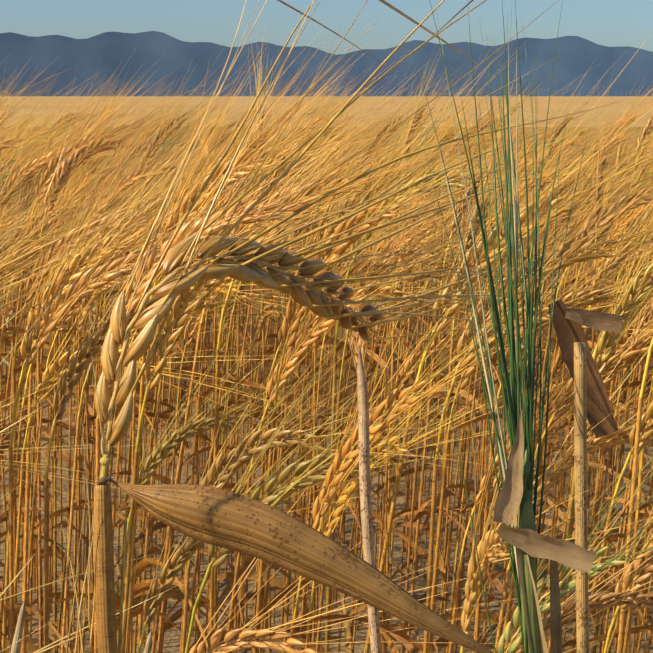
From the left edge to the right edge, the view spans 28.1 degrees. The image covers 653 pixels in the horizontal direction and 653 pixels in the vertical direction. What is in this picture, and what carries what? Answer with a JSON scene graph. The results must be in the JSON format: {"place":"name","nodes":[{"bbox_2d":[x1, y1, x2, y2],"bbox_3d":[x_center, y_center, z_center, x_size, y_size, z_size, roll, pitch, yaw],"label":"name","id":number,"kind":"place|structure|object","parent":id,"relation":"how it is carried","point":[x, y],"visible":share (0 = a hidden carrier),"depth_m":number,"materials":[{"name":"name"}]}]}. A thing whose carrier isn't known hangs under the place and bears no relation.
{"place":"outdoors","nodes":[
{"label":"outdoors","id":0,"kind":"place"},
{"bbox_2d":[0,402,652,652],"bbox_3d":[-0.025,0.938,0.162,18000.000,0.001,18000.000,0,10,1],"label":"ground","id":1,"kind":"structure","parent":0,"point":[171,642],"depth_m":2.83,"materials":[{"name":"soil"}]},
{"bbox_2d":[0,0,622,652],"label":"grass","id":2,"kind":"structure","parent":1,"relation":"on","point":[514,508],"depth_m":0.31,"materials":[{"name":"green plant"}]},
{"bbox_2d":[0,14,652,652],"bbox_3d":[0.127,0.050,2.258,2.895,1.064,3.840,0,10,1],"label":"barley field plants","id":3,"kind":"object","parent":1,"relation":"on","point":[80,284],"visible":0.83,"depth_m":1.14,"materials":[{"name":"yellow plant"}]},
{"bbox_2d":[0,31,652,95],"bbox_3d":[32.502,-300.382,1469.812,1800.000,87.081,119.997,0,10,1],"label":"mountains","id":4,"kind":"structure","parent":1,"relation":"on","point":[105,53],"depth_m":1515.59,"materials":[{"name":"blue stone"}]},
{"bbox_2d":[86,0,622,652],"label":"barley plant","id":5,"kind":"object","parent":1,"relation":"on","point":[238,522],"visible":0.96,"depth_m":0.30,"materials":[{"name":"brown plant"}]},
{"bbox_2d":[0,0,652,54],"label":"sky","id":6,"kind":"structure","parent":0,"point":[609,23],"materials":[{"name":"blue"}]}
]}

